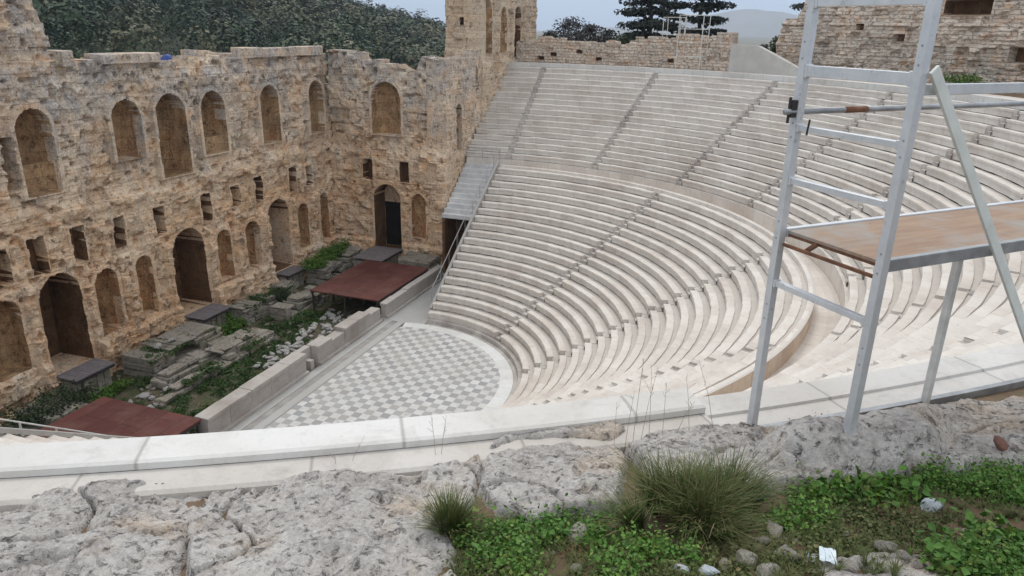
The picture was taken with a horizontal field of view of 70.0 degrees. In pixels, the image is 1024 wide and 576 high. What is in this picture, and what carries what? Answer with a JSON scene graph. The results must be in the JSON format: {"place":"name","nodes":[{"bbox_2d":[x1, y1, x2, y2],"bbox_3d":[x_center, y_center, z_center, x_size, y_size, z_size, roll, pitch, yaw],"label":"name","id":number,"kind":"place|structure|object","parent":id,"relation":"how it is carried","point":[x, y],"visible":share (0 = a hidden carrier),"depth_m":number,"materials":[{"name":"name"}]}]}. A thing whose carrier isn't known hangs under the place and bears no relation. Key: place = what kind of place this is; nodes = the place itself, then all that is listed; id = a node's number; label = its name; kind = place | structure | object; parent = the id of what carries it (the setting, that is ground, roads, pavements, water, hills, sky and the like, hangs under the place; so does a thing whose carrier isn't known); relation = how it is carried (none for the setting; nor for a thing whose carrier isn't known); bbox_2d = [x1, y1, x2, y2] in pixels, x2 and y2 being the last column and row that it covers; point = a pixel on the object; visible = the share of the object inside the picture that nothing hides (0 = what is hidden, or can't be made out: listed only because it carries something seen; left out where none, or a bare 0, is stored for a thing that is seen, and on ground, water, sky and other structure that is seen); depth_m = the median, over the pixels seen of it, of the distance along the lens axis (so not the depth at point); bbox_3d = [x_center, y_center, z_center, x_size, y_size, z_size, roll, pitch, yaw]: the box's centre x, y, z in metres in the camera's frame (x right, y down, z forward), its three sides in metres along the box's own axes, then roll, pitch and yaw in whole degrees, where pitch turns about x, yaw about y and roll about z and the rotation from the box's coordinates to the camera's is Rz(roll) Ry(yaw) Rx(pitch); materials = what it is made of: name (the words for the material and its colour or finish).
{"place":"outdoors","nodes":[
{"label":"outdoors","id":0,"kind":"place"},
{"bbox_2d":[85,278,400,433],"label":"sunken stage ground","id":1,"kind":"structure","parent":0,"point":[354,305],"depth_m":47.44,"materials":[{"name":"plant"}]},
{"bbox_2d":[0,397,87,436],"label":"ruined wall","id":2,"kind":"structure","parent":1,"relation":"on","point":[79,405],"depth_m":37.83,"materials":[{"name":"stone"}]},
{"bbox_2d":[0,372,112,435],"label":"shrub","id":3,"kind":"object","parent":2,"relation":"on","point":[32,417],"visible":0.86,"depth_m":38.04,"materials":[{"name":"green plant"}]},
{"bbox_2d":[65,391,94,403],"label":"shrub","id":4,"kind":"object","parent":2,"relation":"on","point":[84,401],"visible":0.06,"depth_m":40.37,"materials":[{"name":"green plant"}]},
{"bbox_2d":[56,358,115,399],"bbox_3d":[-24.645,5.430,42.458,1.637,1.592,2.684,8,21,18],"label":"wooden landing","id":5,"kind":"object","parent":1,"relation":"on","point":[96,371],"visible":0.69,"depth_m":42.16,"materials":[{"name":"wood"}]},
{"bbox_2d":[79,377,133,402],"bbox_3d":[-23.332,5.868,42.168,1.612,0.924,4.269,8,21,18],"label":"shrub","id":6,"kind":"object","parent":1,"relation":"on","point":[110,390],"visible":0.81,"depth_m":42.33,"materials":[{"name":"green plant"}]},
{"bbox_2d":[36,396,200,437],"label":"stage platform","id":7,"kind":"structure","parent":1,"relation":"on","point":[107,415],"depth_m":36.13,"materials":[{"name":"wood"}]},
{"bbox_2d":[138,392,149,398],"bbox_3d":[-21.247,6.222,42.164,0.640,0.233,0.449,0,20,-3],"label":"marble fragment","id":8,"kind":"object","parent":1,"relation":"on","point":[142,395],"visible":1,"depth_m":42.08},
{"bbox_2d":[0,0,337,425],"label":"stage wall","id":9,"kind":"structure","parent":1,"relation":"on","point":[144,196],"depth_m":45.62,"materials":[{"name":"stone"}]},
{"bbox_2d":[39,273,93,357],"bbox_3d":[-26.629,1.786,42.054,2.627,5.715,2.629,8,21,18],"label":"doorway","id":10,"kind":"structure","parent":9,"relation":"in","point":[64,318],"depth_m":43.36,"materials":[{"name":"stone"}]},
{"bbox_2d":[160,54,172,59],"bbox_3d":[-22.589,-14.970,48.067,1.000,0.804,1.240,8,21,18],"label":"tarpaulin","id":11,"kind":"object","parent":9,"relation":"attached to","point":[166,57],"visible":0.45,"depth_m":47.68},
{"bbox_2d":[172,228,211,304],"bbox_3d":[-23.288,-1.424,50.819,2.644,5.865,2.929,8,21,18],"label":"doorway","id":12,"kind":"structure","parent":9,"relation":"in","point":[191,277],"depth_m":52.33,"materials":[{"name":"stone"}]},
{"bbox_2d":[269,200,291,271],"bbox_3d":[-19.963,-4.503,59.552,2.634,5.790,2.478,8,21,18],"label":"doorway","id":13,"kind":"structure","parent":9,"relation":"in","point":[279,265],"depth_m":60.26,"materials":[{"name":"stone"}]},
{"bbox_2d":[121,321,222,378],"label":"ruined wall","id":14,"kind":"structure","parent":1,"relation":"on","point":[135,364],"depth_m":46.01,"materials":[{"name":"stone"}]},
{"bbox_2d":[154,342,161,348],"bbox_3d":[-21.892,3.574,45.129,0.503,0.331,0.405,-17,26,-41],"label":"marble block","id":15,"kind":"object","parent":14,"relation":"on","point":[157,345],"depth_m":45.02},
{"bbox_2d":[139,282,316,386],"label":"weeds","id":16,"kind":"object","parent":14,"relation":"on","point":[189,382],"visible":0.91,"depth_m":47.40,"materials":[{"name":"green plant"}]},
{"bbox_2d":[150,336,225,388],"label":"ruined wall","id":17,"kind":"structure","parent":1,"relation":"on","point":[189,363],"depth_m":44.77,"materials":[{"name":"stone"}]},
{"bbox_2d":[184,303,231,326],"bbox_3d":[-21.238,2.356,51.287,1.732,1.588,2.784,8,21,18],"label":"wooden landing","id":18,"kind":"object","parent":1,"relation":"on","point":[212,314],"visible":0.67,"depth_m":50.99,"materials":[{"name":"wood"}]},
{"bbox_2d":[154,330,277,404],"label":"ruined wall","id":19,"kind":"structure","parent":1,"relation":"on","point":[177,387],"depth_m":44.58,"materials":[{"name":"stone"}]},
{"bbox_2d":[121,308,331,433],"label":"grass","id":20,"kind":"structure","parent":1,"relation":"on","point":[180,400],"depth_m":45.16,"materials":[{"name":"plant"}]},
{"bbox_2d":[215,316,252,335],"bbox_3d":[-20.099,2.757,50.788,2.250,1.105,5.468,8,21,18],"label":"shrub","id":21,"kind":"object","parent":1,"relation":"on","point":[238,325],"visible":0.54,"depth_m":51.45,"materials":[{"name":"green plant"}]},
{"bbox_2d":[204,327,268,362],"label":"ruined wall","id":22,"kind":"structure","parent":1,"relation":"on","point":[228,344],"depth_m":47.54,"materials":[{"name":"stone"}]},
{"bbox_2d":[228,279,298,325],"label":"ruined wall","id":23,"kind":"structure","parent":1,"relation":"on","point":[261,312],"depth_m":53.60,"materials":[{"name":"stone"}]},
{"bbox_2d":[224,298,257,323],"bbox_3d":[-19.928,1.544,53.017,2.584,0.867,3.728,13,23,29],"label":"shrub","id":24,"kind":"object","parent":23,"relation":"on","point":[228,315],"visible":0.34,"depth_m":51.98,"materials":[{"name":"green plant"}]},
{"bbox_2d":[274,286,291,302],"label":"shrub","id":25,"kind":"object","parent":23,"relation":"on","point":[282,295],"visible":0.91,"depth_m":55.30,"materials":[{"name":"green plant"}]},
{"bbox_2d":[271,356,278,361],"bbox_3d":[-15.228,4.588,46.994,0.446,0.363,0.683,20,24,26],"label":"marble fragment","id":26,"kind":"object","parent":1,"relation":"on","point":[274,359],"visible":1,"depth_m":46.83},
{"bbox_2d":[276,265,306,285],"bbox_3d":[-18.100,-0.720,60.104,1.327,1.582,2.484,8,21,18],"label":"wooden landing","id":27,"kind":"object","parent":1,"relation":"on","point":[294,273],"visible":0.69,"depth_m":59.79,"materials":[{"name":"wood"}]},
{"bbox_2d":[292,341,303,345],"bbox_3d":[-14.395,3.825,49.180,0.448,0.476,0.860,13,23,30],"label":"marble fragment","id":28,"kind":"object","parent":1,"relation":"on","point":[298,343],"visible":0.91,"depth_m":49.04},
{"bbox_2d":[269,285,328,320],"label":"ruined wall","id":29,"kind":"structure","parent":1,"relation":"on","point":[296,302],"depth_m":54.73,"materials":[{"name":"stone"}]},
{"bbox_2d":[305,246,362,284],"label":"ruined wall","id":30,"kind":"structure","parent":1,"relation":"on","point":[320,275],"depth_m":62.13,"materials":[{"name":"stone"}]},
{"bbox_2d":[298,252,343,269],"bbox_3d":[-16.389,-2.507,61.763,2.726,0.997,4.835,8,21,18],"label":"shrub","id":31,"kind":"object","parent":30,"relation":"on","point":[314,262],"visible":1,"depth_m":60.99,"materials":[{"name":"green plant"}]},
{"bbox_2d":[315,236,351,256],"bbox_3d":[-15.421,-3.741,64.744,2.377,1.259,5.737,8,21,18],"label":"shrub","id":32,"kind":"object","parent":30,"relation":"on","point":[339,248],"visible":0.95,"depth_m":63.81,"materials":[{"name":"green plant"}]},
{"bbox_2d":[310,260,427,318],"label":"stage platform","id":33,"kind":"structure","parent":1,"relation":"on","point":[377,282],"depth_m":56.51,"materials":[{"name":"red-brown painted metal"}]},
{"bbox_2d":[352,246,402,265],"bbox_3d":[-11.700,-2.130,63.933,2.835,1.941,3.884,8,21,18],"label":"wooden landing","id":34,"kind":"object","parent":1,"relation":"on","point":[383,254],"visible":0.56,"depth_m":63.49,"materials":[{"name":"wood"}]},
{"bbox_2d":[326,49,455,264],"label":"stage side wall","id":35,"kind":"structure","parent":1,"relation":"on","point":[383,156],"depth_m":62.85,"materials":[{"name":"stone"}]},
{"bbox_2d":[374,184,401,252],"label":"doorway","id":36,"kind":"structure","parent":35,"relation":"in","point":[379,199],"depth_m":65.90,"materials":[{"name":"stone"}]},
{"bbox_2d":[385,201,401,245],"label":"dark door","id":37,"kind":"structure","parent":35,"relation":"in","point":[393,234],"depth_m":66.55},
{"bbox_2d":[398,251,441,275],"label":"ruined wall","id":38,"kind":"structure","parent":1,"relation":"on","point":[421,259],"depth_m":62.51,"materials":[{"name":"stone"}]},
{"bbox_2d":[426,49,481,248],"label":"side wing wall","id":39,"kind":"structure","parent":1,"relation":"on","point":[458,133],"depth_m":61.72,"materials":[{"name":"stone"}]},
{"bbox_2d":[40,0,643,143],"bbox_3d":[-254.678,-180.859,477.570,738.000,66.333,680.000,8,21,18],"label":"hill","id":40,"kind":"structure","parent":0,"point":[163,44],"depth_m":204.79,"materials":[{"name":"plant"}]},
{"bbox_2d":[32,0,446,82],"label":"wood","id":41,"kind":"object","parent":40,"relation":"on","point":[394,35],"visible":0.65,"depth_m":210.37,"materials":[{"name":"green plant"}]},
{"bbox_2d":[230,273,512,430],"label":"orchestra floor","id":42,"kind":"structure","parent":0,"point":[405,361],"depth_m":43.77,"materials":[{"name":"stone"}]},
{"bbox_2d":[0,427,134,438],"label":"sloping edge coping","id":43,"kind":"object","parent":42,"relation":"on","point":[37,432],"visible":0.06,"depth_m":24.66,"materials":[{"name":"stone"}]},
{"bbox_2d":[194,307,382,432],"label":"stage front wall","id":44,"kind":"structure","parent":42,"relation":"on","point":[237,406],"depth_m":42.24,"materials":[{"name":"stone"}]},
{"bbox_2d":[380,265,443,318],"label":"stage front wall","id":45,"kind":"structure","parent":42,"relation":"on","point":[402,298],"depth_m":56.22,"materials":[{"name":"stone"}]},
{"bbox_2d":[429,161,499,310],"bbox_3d":[-3.514,-4.175,57.640,0.200,9.667,13.700,8,21,18],"label":"sloping edge coping","id":46,"kind":"object","parent":42,"relation":"on","point":[485,190],"visible":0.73,"depth_m":57.98,"materials":[{"name":"stone"}]},
{"bbox_2d":[432,156,493,287],"bbox_3d":[-3.674,-5.031,57.121,0.052,8.822,12.238,8,21,18],"label":"handrail","id":47,"kind":"object","parent":46,"relation":"on","point":[463,221],"visible":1,"depth_m":56.93,"materials":[{"name":"metal"}]},
{"bbox_2d":[442,163,502,273],"bbox_3d":[-3.270,-5.718,63.281,3.700,9.200,5.250,8,21,18],"label":"side passage","id":48,"kind":"object","parent":42,"relation":"on","point":[465,189],"visible":0.57,"depth_m":62.50,"materials":[{"name":"stone"}]},
{"bbox_2d":[466,147,499,178],"bbox_3d":[-2.026,-9.407,61.977,2.595,4.274,5.659,-4,20,-15],"label":"guard railing","id":49,"kind":"object","parent":48,"relation":"on","point":[482,154],"visible":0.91,"depth_m":63.05,"materials":[{"name":"metal"}]},
{"bbox_2d":[81,78,1023,575],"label":"hillside ground","id":50,"kind":"structure","parent":0,"point":[999,396],"depth_m":4.51,"materials":[{"name":"plant"}]},
{"bbox_2d":[0,418,104,435],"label":"guard railing","id":51,"kind":"object","parent":50,"relation":"on","point":[20,426],"visible":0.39,"depth_m":25.13,"materials":[{"name":"metal"}]},
{"bbox_2d":[0,478,206,575],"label":"rock outcrop","id":52,"kind":"object","parent":50,"relation":"on","point":[129,532],"visible":0.91,"depth_m":4.37,"materials":[{"name":"stone"}]},
{"bbox_2d":[186,454,481,575],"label":"rock outcrop","id":53,"kind":"object","parent":50,"relation":"on","point":[343,522],"visible":0.91,"depth_m":4.47,"materials":[{"name":"stone"}]},
{"bbox_2d":[406,482,498,540],"bbox_3d":[-0.361,1.367,4.436,0.570,0.239,0.542,8,21,18],"label":"grass tussock","id":54,"kind":"object","parent":53,"relation":"on","point":[449,510],"depth_m":4.44,"materials":[{"name":"plant"}]},
{"bbox_2d":[0,164,841,444],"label":"seating tier","id":55,"kind":"object","parent":50,"relation":"on","point":[620,337],"visible":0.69,"depth_m":45.70,"materials":[{"name":"stone"}]},
{"bbox_2d":[444,0,537,241],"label":"wing tower","id":56,"kind":"structure","parent":50,"relation":"on","point":[493,31],"depth_m":66.69,"materials":[{"name":"stone"}]},
{"bbox_2d":[0,62,1023,497],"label":"seating tier","id":57,"kind":"object","parent":50,"relation":"on","point":[984,344],"visible":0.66,"depth_m":44.91,"materials":[{"name":"stone"}]},
{"bbox_2d":[0,388,716,510],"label":"rim coping","id":58,"kind":"object","parent":57,"relation":"on","point":[45,461],"visible":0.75,"depth_m":5.51,"materials":[{"name":"stone"}]},
{"bbox_2d":[427,415,446,454],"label":"dry stalks","id":59,"kind":"object","parent":57,"relation":"on","point":[433,435],"visible":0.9,"depth_m":5.52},
{"bbox_2d":[516,32,738,71],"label":"rim wall","id":60,"kind":"structure","parent":57,"relation":"on","point":[656,51],"depth_m":68.00,"materials":[{"name":"stone"}]},
{"bbox_2d":[614,361,712,451],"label":"dry stalks","id":61,"kind":"object","parent":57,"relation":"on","point":[650,405],"visible":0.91,"depth_m":5.72,"materials":[{"name":"plant"}]},
{"bbox_2d":[675,15,710,69],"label":"scaffold tower","id":62,"kind":"structure","parent":57,"relation":"on","point":[701,43],"depth_m":64.02,"materials":[{"name":"metal"}]},
{"bbox_2d":[728,44,840,79],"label":"ramp wall","id":63,"kind":"structure","parent":57,"relation":"on","point":[752,59],"depth_m":60.80,"materials":[{"name":"grey concrete"}]},
{"bbox_2d":[760,377,1023,426],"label":"metal edging","id":64,"kind":"object","parent":57,"relation":"on","point":[954,396],"visible":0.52,"depth_m":6.66,"materials":[{"name":"metal"}]},
{"bbox_2d":[542,30,559,78],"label":"bush","id":65,"kind":"object","parent":50,"relation":"on","point":[549,32],"visible":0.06,"depth_m":84.53,"materials":[{"name":"green plant"}]},
{"bbox_2d":[476,441,627,525],"bbox_3d":[0.302,1.379,5.157,1.239,0.458,1.332,2,20,3],"label":"rock outcrop","id":66,"kind":"object","parent":50,"relation":"on","point":[541,474],"visible":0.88,"depth_m":5.01,"materials":[{"name":"stone"}]},
{"bbox_2d":[490,420,625,448],"bbox_3d":[0.350,1.241,5.878,1.343,0.247,0.440,-2,20,-9],"label":"rock outcrop","id":67,"kind":"object","parent":50,"relation":"on","point":[607,430],"visible":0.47,"depth_m":5.83,"materials":[{"name":"stone"}]},
{"bbox_2d":[551,16,589,40],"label":"bush","id":68,"kind":"object","parent":50,"relation":"on","point":[568,24],"visible":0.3,"depth_m":86.08,"materials":[{"name":"green plant"}]},
{"bbox_2d":[569,521,586,544],"bbox_3d":[0.394,1.465,4.357,0.108,0.102,0.208,12,18,15],"label":"stone","id":69,"kind":"object","parent":50,"relation":"on","point":[575,534],"visible":0.66,"depth_m":4.32,"materials":[{"name":"stone"}]},
{"bbox_2d":[572,23,609,79],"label":"bush","id":70,"kind":"object","parent":50,"relation":"on","point":[590,29],"visible":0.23,"depth_m":87.74,"materials":[{"name":"green plant"}]},
{"bbox_2d":[599,28,622,75],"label":"bush","id":71,"kind":"object","parent":50,"relation":"on","point":[610,32],"visible":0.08,"depth_m":89.36,"materials":[{"name":"green plant"}]},
{"bbox_2d":[613,33,634,76],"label":"bush","id":72,"kind":"object","parent":50,"relation":"on","point":[623,39],"visible":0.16,"depth_m":86.61,"materials":[{"name":"green plant"}]},
{"bbox_2d":[614,0,676,42],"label":"conifer","id":73,"kind":"object","parent":50,"relation":"on","point":[650,22],"visible":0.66,"depth_m":89.03,"materials":[{"name":"green plant"}]},
{"bbox_2d":[652,0,692,37],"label":"conifer","id":74,"kind":"object","parent":50,"relation":"on","point":[680,5],"visible":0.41,"depth_m":98.14,"materials":[{"name":"green plant"}]},
{"bbox_2d":[662,17,685,35],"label":"scaffold tower","id":75,"kind":"structure","parent":50,"relation":"on","point":[668,22],"depth_m":67.14,"materials":[{"name":"metal"}]},
{"bbox_2d":[671,563,689,574],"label":"stone","id":76,"kind":"object","parent":50,"relation":"on","point":[681,566],"visible":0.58,"depth_m":3.91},
{"bbox_2d":[564,436,812,567],"bbox_3d":[1.091,1.227,4.465,1.435,0.462,1.222,8,21,18],"label":"grass tussock","id":77,"kind":"object","parent":50,"relation":"on","point":[712,501],"depth_m":4.42,"materials":[{"name":"plant"}]},
{"bbox_2d":[675,0,736,35],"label":"conifer","id":78,"kind":"object","parent":50,"relation":"on","point":[702,6],"visible":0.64,"depth_m":89.74,"materials":[{"name":"green plant"}]},
{"bbox_2d":[698,564,720,575],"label":"stone","id":79,"kind":"object","parent":50,"relation":"on","point":[706,570],"visible":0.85,"depth_m":3.88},
{"bbox_2d":[442,493,989,575],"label":"weeds","id":80,"kind":"object","parent":50,"relation":"on","point":[875,528],"visible":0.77,"depth_m":4.14,"materials":[{"name":"green plant"}]},
{"bbox_2d":[719,557,730,569],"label":"stone","id":81,"kind":"object","parent":50,"relation":"on","point":[722,561],"visible":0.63,"depth_m":3.97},
{"bbox_2d":[438,434,1023,575],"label":"weeds","id":82,"kind":"object","parent":50,"relation":"on","point":[646,544],"visible":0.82,"depth_m":4.28,"materials":[{"name":"green plant"}]},
{"bbox_2d":[624,422,860,495],"bbox_3d":[1.798,1.269,5.464,1.881,0.552,1.372,-2,20,-8],"label":"rock outcrop","id":83,"kind":"object","parent":50,"relation":"on","point":[726,436],"visible":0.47,"depth_m":5.48,"materials":[{"name":"stone"}]},
{"bbox_2d":[736,549,757,567],"bbox_3d":[1.291,1.483,4.006,0.119,0.075,0.110,19,33,2],"label":"stone","id":84,"kind":"object","parent":50,"relation":"on","point":[748,555],"visible":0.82,"depth_m":3.98,"materials":[{"name":"stone"}]},
{"bbox_2d":[559,500,962,558],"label":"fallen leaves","id":85,"kind":"object","parent":50,"relation":"on","point":[585,545],"visible":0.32,"depth_m":4.33,"materials":[{"name":"plant"}]},
{"bbox_2d":[757,536,770,543],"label":"stone","id":86,"kind":"object","parent":50,"relation":"on","point":[765,540],"visible":0.72,"depth_m":4.16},
{"bbox_2d":[756,562,780,575],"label":"stone","id":87,"kind":"object","parent":50,"relation":"on","point":[766,568],"visible":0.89,"depth_m":3.87,"materials":[{"name":"stone"}]},
{"bbox_2d":[766,520,782,538],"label":"stone","id":88,"kind":"object","parent":50,"relation":"on","point":[774,528],"visible":0.72,"depth_m":4.29,"materials":[{"name":"stone"}]},
{"bbox_2d":[764,35,784,88],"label":"bush","id":89,"kind":"object","parent":50,"relation":"on","point":[772,47],"visible":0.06,"depth_m":75.00,"materials":[{"name":"green plant"}]},
{"bbox_2d":[774,544,800,561],"bbox_3d":[1.522,1.460,4.020,0.136,0.100,0.086,-2,20,39],"label":"stone","id":90,"kind":"object","parent":50,"relation":"on","point":[784,546],"visible":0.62,"depth_m":3.99,"materials":[{"name":"stone"}]},
{"bbox_2d":[789,2,804,10],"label":"conifer","id":91,"kind":"object","parent":50,"relation":"on","point":[798,6],"visible":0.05,"depth_m":97.79,"materials":[{"name":"green plant"}]},
{"bbox_2d":[750,403,956,479],"bbox_3d":[2.586,1.173,5.414,2.055,0.594,1.027,-3,20,-10],"label":"rock outcrop","id":92,"kind":"object","parent":50,"relation":"on","point":[881,439],"visible":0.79,"depth_m":5.10,"materials":[{"name":"stone"}]},
{"bbox_2d":[747,0,1023,433],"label":"scaffold","id":93,"kind":"object","parent":92,"relation":"on","point":[892,239],"visible":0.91,"depth_m":5.09,"materials":[{"name":"metal"}]},
{"bbox_2d":[819,552,942,575],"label":"rock outcrop","id":94,"kind":"object","parent":50,"relation":"on","point":[912,570],"visible":0.48,"depth_m":3.88,"materials":[{"name":"stone"}]},
{"bbox_2d":[819,546,836,563],"bbox_3d":[1.696,1.437,3.926,0.085,0.027,0.132,8,21,18],"label":"plastic scrap","id":95,"kind":"object","parent":94,"relation":"on","point":[828,554],"visible":0.98,"depth_m":3.93,"materials":[{"name":"plastic"}]},
{"bbox_2d":[841,560,859,572],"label":"stone","id":96,"kind":"object","parent":94,"relation":"on","point":[853,566],"visible":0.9,"depth_m":3.83,"materials":[{"name":"stone"}]},
{"bbox_2d":[897,550,910,559],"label":"stone","id":97,"kind":"object","parent":94,"relation":"on","point":[906,555],"visible":0.88,"depth_m":3.94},
{"bbox_2d":[911,562,922,568],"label":"pebble","id":98,"kind":"object","parent":94,"relation":"on","point":[918,565],"visible":1,"depth_m":3.87,"materials":[{"name":"stone"}]},
{"bbox_2d":[873,540,897,552],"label":"stone","id":99,"kind":"object","parent":50,"relation":"on","point":[888,544],"visible":0.85,"depth_m":4.06,"materials":[{"name":"stone"}]},
{"bbox_2d":[776,0,1023,84],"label":"ruin wall","id":100,"kind":"structure","parent":50,"relation":"on","point":[984,39],"depth_m":53.10,"materials":[{"name":"stone"}]},
{"bbox_2d":[920,498,943,512],"bbox_3d":[2.646,1.367,4.597,0.138,0.088,0.095,-6,16,-8],"label":"stone","id":101,"kind":"object","parent":50,"relation":"on","point":[932,503],"visible":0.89,"depth_m":4.58,"materials":[{"name":"stone"}]},
{"bbox_2d":[944,70,992,83],"bbox_3d":[31.432,-14.674,50.907,3.340,1.083,8.505,8,21,18],"label":"shrub","id":102,"kind":"object","parent":50,"relation":"on","point":[963,79],"visible":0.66,"depth_m":49.47,"materials":[{"name":"green plant"}]},
{"bbox_2d":[933,396,1023,479],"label":"rock outcrop","id":103,"kind":"object","parent":50,"relation":"on","point":[978,425],"visible":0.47,"depth_m":5.65,"materials":[{"name":"stone"}]},
{"bbox_2d":[993,435,1008,451],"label":"stone","id":104,"kind":"object","parent":103,"relation":"on","point":[1001,444],"visible":1,"depth_m":5.19,"materials":[{"name":"stone"}]},
{"bbox_2d":[354,0,805,30],"label":"sky","id":105,"kind":"structure","parent":0,"point":[599,12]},
{"bbox_2d":[593,9,797,35],"bbox_3d":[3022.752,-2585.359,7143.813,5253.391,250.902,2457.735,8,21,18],"label":"mountain","id":106,"kind":"structure","parent":0,"point":[748,22],"depth_m":7000.92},
{"bbox_2d":[432,31,1023,396],"bbox_3d":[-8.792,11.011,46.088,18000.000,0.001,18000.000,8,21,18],"label":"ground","id":107,"kind":"structure","parent":0,"point":[752,40],"depth_m":156.30,"materials":[{"name":"stone"}]},
{"bbox_2d":[444,467,1023,575],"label":"grass","id":108,"kind":"structure","parent":0,"point":[895,569],"depth_m":4.17,"materials":[{"name":"plant"}]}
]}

